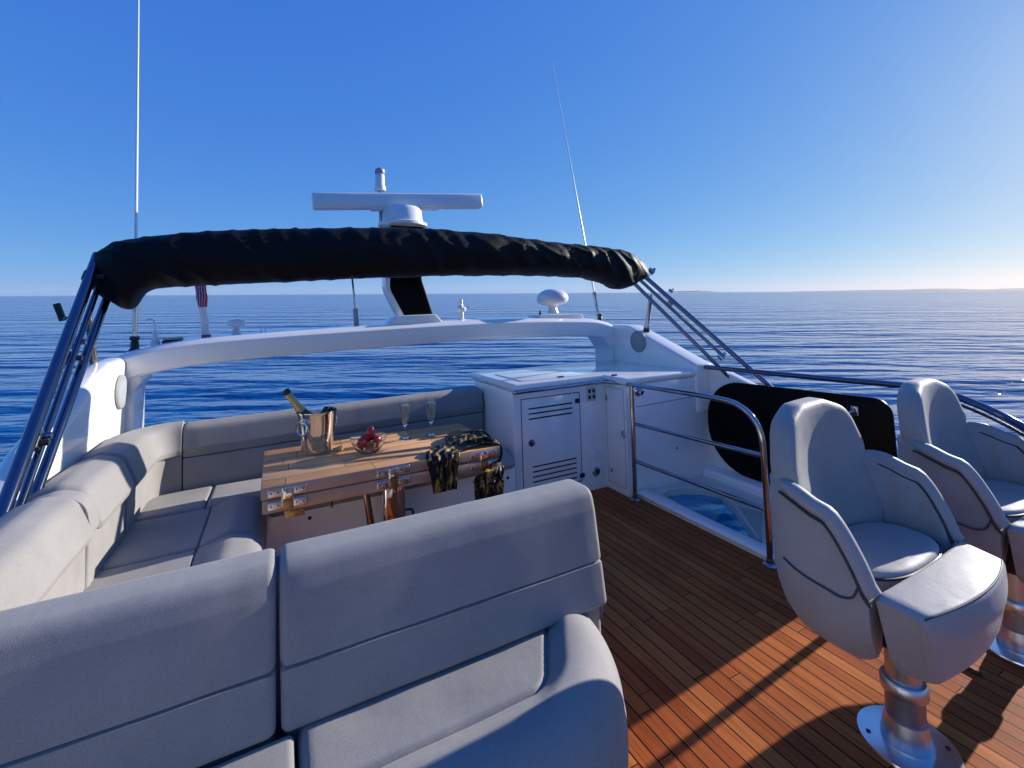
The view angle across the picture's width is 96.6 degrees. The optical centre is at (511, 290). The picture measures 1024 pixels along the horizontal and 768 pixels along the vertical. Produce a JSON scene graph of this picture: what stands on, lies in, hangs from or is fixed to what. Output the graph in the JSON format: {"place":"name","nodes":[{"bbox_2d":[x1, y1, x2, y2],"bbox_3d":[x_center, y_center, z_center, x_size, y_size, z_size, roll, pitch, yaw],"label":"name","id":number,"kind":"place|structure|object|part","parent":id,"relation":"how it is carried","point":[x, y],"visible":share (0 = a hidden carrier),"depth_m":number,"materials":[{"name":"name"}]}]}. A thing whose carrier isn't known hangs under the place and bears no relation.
{"place":"outdoors","nodes":[
{"label":"outdoors","id":0,"kind":"place"},
{"bbox_2d":[0,291,1023,464],"bbox_3d":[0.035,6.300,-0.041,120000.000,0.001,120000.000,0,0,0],"label":"sea","id":1,"kind":"structure","parent":0,"point":[970,344],"depth_m":54.80,"materials":[{"name":"blue liquid"}]},
{"bbox_2d":[673,291,711,291],"bbox_3d":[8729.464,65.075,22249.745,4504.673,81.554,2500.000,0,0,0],"label":"hills","id":2,"kind":"structure","parent":1,"relation":"on","point":[692,291],"depth_m":21443.46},
{"bbox_2d":[794,288,1023,291],"bbox_3d":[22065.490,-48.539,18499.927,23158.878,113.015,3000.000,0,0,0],"label":"hills","id":3,"kind":"structure","parent":1,"relation":"on","point":[955,289],"depth_m":17418.69,"materials":[{"name":"grey"}]},
{"bbox_2d":[994,289,1023,290],"bbox_3d":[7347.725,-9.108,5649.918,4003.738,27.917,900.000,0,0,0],"label":"headland","id":4,"kind":"structure","parent":1,"relation":"on","point":[1011,290],"depth_m":5318.50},
{"bbox_2d":[0,0,1023,295],"label":"sky","id":5,"kind":"structure","parent":0,"point":[719,145],"materials":[{"name":"blue"}]},
{"bbox_2d":[590,487,1023,767],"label":"deck","id":6,"kind":"structure","parent":0,"point":[723,655],"depth_m":1.97,"materials":[{"name":"brown wood"}]},
{"bbox_2d":[0,386,514,609],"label":"settee","id":7,"kind":"object","parent":6,"relation":"on","point":[146,501],"visible":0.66,"depth_m":2.69,"materials":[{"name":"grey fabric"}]},
{"bbox_2d":[0,479,628,767],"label":"bench","id":8,"kind":"object","parent":6,"relation":"on","point":[466,635],"visible":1,"depth_m":1.30,"materials":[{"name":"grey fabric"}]},
{"bbox_2d":[261,423,499,525],"bbox_3d":[-0.865,1.414,3.049,1.404,0.700,0.788,0,-3,-27],"label":"dining table","id":9,"kind":"object","parent":6,"relation":"on","point":[295,481],"visible":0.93,"depth_m":2.79,"materials":[{"name":"brown wood"}]},
{"bbox_2d":[296,406,337,454],"bbox_3d":[-1.302,0.939,3.052,0.264,0.273,0.256,0,-3,-27],"label":"ice bucket","id":10,"kind":"object","parent":9,"relation":"on","point":[316,430],"visible":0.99,"depth_m":2.96,"materials":[{"name":"silver metal"}]},
{"bbox_2d":[282,388,313,413],"bbox_3d":[-1.358,0.852,3.036,0.304,0.413,0.114,0,-3,-27],"label":"champagne bottle","id":11,"kind":"object","parent":10,"relation":"in","point":[298,406],"visible":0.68,"depth_m":3.00,"materials":[{"name":"green glass"}]},
{"bbox_2d":[332,445,343,452],"bbox_3d":[-1.141,1.041,2.994,0.067,0.045,0.042,0,0,-6],"label":"champagne cork","id":12,"kind":"object","parent":9,"relation":"on","point":[340,448],"visible":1,"depth_m":2.98,"materials":[{"name":"beige wood"}]},
{"bbox_2d":[350,432,385,454],"bbox_3d":[-0.936,1.008,2.979,0.228,0.107,0.228,0,-3,-27],"label":"glass bowl","id":13,"kind":"object","parent":9,"relation":"on","point":[371,447],"visible":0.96,"depth_m":2.91,"materials":[{"name":"clear glass"}]},
{"bbox_2d":[360,435,368,440],"bbox_3d":[-0.960,0.967,2.972,0.055,0.053,0.055,0,-3,-27],"label":"strawberry","id":14,"kind":"object","parent":13,"relation":"in","point":[366,437],"visible":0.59,"depth_m":2.96,"materials":[{"name":"red plant"}]},
{"bbox_2d":[366,426,374,436],"bbox_3d":[-0.920,0.917,2.970,0.059,0.069,0.059,0,-3,-27],"label":"strawberry","id":15,"kind":"object","parent":14,"relation":"on","point":[370,431],"visible":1,"depth_m":2.95,"materials":[{"name":"red plant"}]},
{"bbox_2d":[399,398,410,439],"bbox_3d":[-0.774,0.930,3.304,0.083,0.283,0.083,0,-3,-27],"label":"champagne flute","id":16,"kind":"object","parent":9,"relation":"on","point":[404,404],"visible":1,"depth_m":3.28,"materials":[{"name":"clear glass"}]},
{"bbox_2d":[425,395,436,436],"bbox_3d":[-0.599,0.929,3.377,0.083,0.283,0.083,0,-3,-27],"label":"champagne flute","id":17,"kind":"object","parent":9,"relation":"on","point":[430,400],"visible":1,"depth_m":3.35,"materials":[{"name":"clear glass"}]},
{"bbox_2d":[425,430,503,499],"bbox_3d":[-0.372,1.196,3.110,0.551,0.402,0.474,0,-3,-27],"label":"scarf","id":18,"kind":"object","parent":9,"relation":"on","point":[442,459],"visible":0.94,"depth_m":2.96,"materials":[{"name":"fabric"}]},
{"bbox_2d":[470,360,707,496],"bbox_3d":[0.720,1.287,4.408,1.943,1.029,1.289,0,-3,-27],"label":"bar cabinet","id":19,"kind":"object","parent":6,"relation":"on","point":[542,425],"visible":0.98,"depth_m":4.00,"materials":[{"name":"white plastic"}]},
{"bbox_3d":[0.345,1.282,3.862,0.575,0.758,0.033,0,-3,-27],"label":"door","id":20,"kind":"part","parent":19,"relation":"part of","materials":[{"name":"metal"}]},
{"bbox_2d":[629,382,776,569],"bbox_3d":[1.295,1.231,3.310,0.092,1.023,1.270,0,0,-29],"label":"guard rail","id":21,"kind":"object","parent":6,"relation":"on","point":[769,562],"visible":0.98,"depth_m":3.08,"materials":[{"name":"metal"}]},
{"bbox_2d":[637,476,775,562],"bbox_3d":[1.719,1.713,3.506,0.870,0.100,1.276,0,-3,-27],"label":"stair opening","id":22,"kind":"object","parent":6,"relation":"on","point":[738,524],"visible":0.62,"depth_m":3.57,"materials":[{"name":"white plastic"}]},
{"bbox_2d":[703,360,770,500],"bbox_3d":[2.897,1.111,2.380,0.280,1.154,4.900,0,-3,-27],"label":"coaming","id":23,"kind":"object","parent":6,"relation":"on","point":[718,468],"visible":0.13,"depth_m":4.16,"materials":[{"name":"white plastic"}]},
{"bbox_2d":[708,383,897,484],"bbox_3d":[2.167,1.187,3.643,0.106,0.837,1.493,0,-3,-27],"label":"hatch panel","id":24,"kind":"object","parent":23,"relation":"on","point":[732,425],"visible":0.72,"depth_m":3.84,"materials":[{"name":"black plastic"}]},
{"bbox_2d":[704,365,1023,436],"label":"side rail","id":25,"kind":"object","parent":23,"relation":"on","point":[1004,417],"visible":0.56,"depth_m":3.04,"materials":[{"name":"metal"}]},
{"bbox_2d":[770,397,1007,767],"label":"helm chair","id":26,"kind":"object","parent":6,"relation":"on","point":[872,558],"visible":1,"depth_m":1.63,"materials":[{"name":"leather"}]},
{"bbox_2d":[897,378,1023,666],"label":"helm chair","id":27,"kind":"object","parent":6,"relation":"on","point":[974,471],"visible":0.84,"depth_m":2.12,"materials":[{"name":"leather"}]},
{"bbox_2d":[967,667,981,676],"bbox_3d":[1.964,1.628,1.977,0.015,0.018,0.104,0,0,-21],"label":"deck rod","id":28,"kind":"object","parent":6,"relation":"on","point":[975,671],"visible":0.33,"depth_m":1.94,"materials":[{"name":"metal"}]},
{"bbox_3d":[-1.533,1.456,3.770,2.650,0.880,0.150,0,-3,-27],"label":"coaming","id":29,"kind":"object","parent":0,"visible":0},
{"bbox_2d":[0,313,710,506],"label":"radar arch","id":30,"kind":"structure","parent":29,"relation":"on","point":[109,403],"depth_m":3.77,"materials":[{"name":"grey plastic"}]},
{"bbox_2d":[127,0,139,351],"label":"whip antenna","id":31,"kind":"object","parent":30,"relation":"on","point":[134,338],"visible":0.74,"depth_m":3.52,"materials":[{"name":"white plastic"}]},
{"bbox_2d":[146,318,159,344],"bbox_3d":[-2.762,0.333,3.514,0.097,0.236,0.068,0,-3,-27],"label":"horn","id":32,"kind":"object","parent":30,"relation":"on","point":[155,339],"visible":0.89,"depth_m":3.51,"materials":[{"name":"white plastic"}]},
{"bbox_2d":[162,337,182,342],"bbox_3d":[-2.648,0.404,3.569,0.130,0.070,0.120,0,-3,-27],"label":"floodlight","id":33,"kind":"object","parent":30,"relation":"on","point":[168,339],"visible":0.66,"depth_m":3.52,"materials":[{"name":"black plastic"}]},
{"bbox_2d":[195,285,210,336],"bbox_3d":[-2.484,0.127,3.670,0.116,0.561,0.080,0,-3,-27],"label":"flag staff","id":34,"kind":"object","parent":30,"relation":"on","point":[201,297],"visible":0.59,"depth_m":3.65,"materials":[{"name":"white plastic"}]},
{"bbox_2d":[226,319,245,333],"bbox_3d":[-2.274,0.311,3.767,0.144,0.142,0.144,0,-3,-27],"label":"satellite mushroom","id":35,"kind":"object","parent":30,"relation":"on","point":[235,324],"visible":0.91,"depth_m":3.73,"materials":[{"name":"white plastic"}]},
{"bbox_2d":[351,279,358,325],"bbox_3d":[-1.459,-0.047,4.207,0.101,0.752,0.042,0,0,9],"label":"antenna staff","id":36,"kind":"object","parent":30,"relation":"on","point":[355,316],"visible":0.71,"depth_m":4.19,"materials":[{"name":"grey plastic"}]},
{"bbox_2d":[0,227,772,516],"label":"bimini","id":37,"kind":"object","parent":30,"relation":"attached to","point":[128,274],"visible":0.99,"depth_m":2.99,"materials":[{"name":"black fabric"}]},
{"bbox_2d":[311,167,482,315],"bbox_3d":[-1.054,-0.475,4.463,1.654,1.452,0.470,0,-3,-27],"label":"radar mast","id":38,"kind":"object","parent":30,"relation":"on","point":[405,296],"visible":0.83,"depth_m":4.37,"materials":[{"name":"white plastic"}]},
{"bbox_2d":[456,299,468,319],"bbox_3d":[-0.504,0.208,4.683,0.131,0.230,0.100,0,-3,-27],"label":"wind sensor","id":39,"kind":"object","parent":30,"relation":"on","point":[461,308],"visible":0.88,"depth_m":4.66,"materials":[{"name":"white plastic"}]},
{"bbox_2d":[537,289,568,312],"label":"satellite dome","id":40,"kind":"structure","parent":30,"relation":"on","point":[552,299],"depth_m":5.08,"materials":[{"name":"white plastic"}]},
{"bbox_2d":[552,63,602,320],"bbox_3d":[0.822,-1.280,5.732,0.730,3.403,0.090,-1,-1,44],"label":"whip antenna","id":41,"kind":"object","parent":30,"relation":"on","point":[599,316],"visible":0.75,"depth_m":5.67,"materials":[{"name":"white plastic"}]}
]}

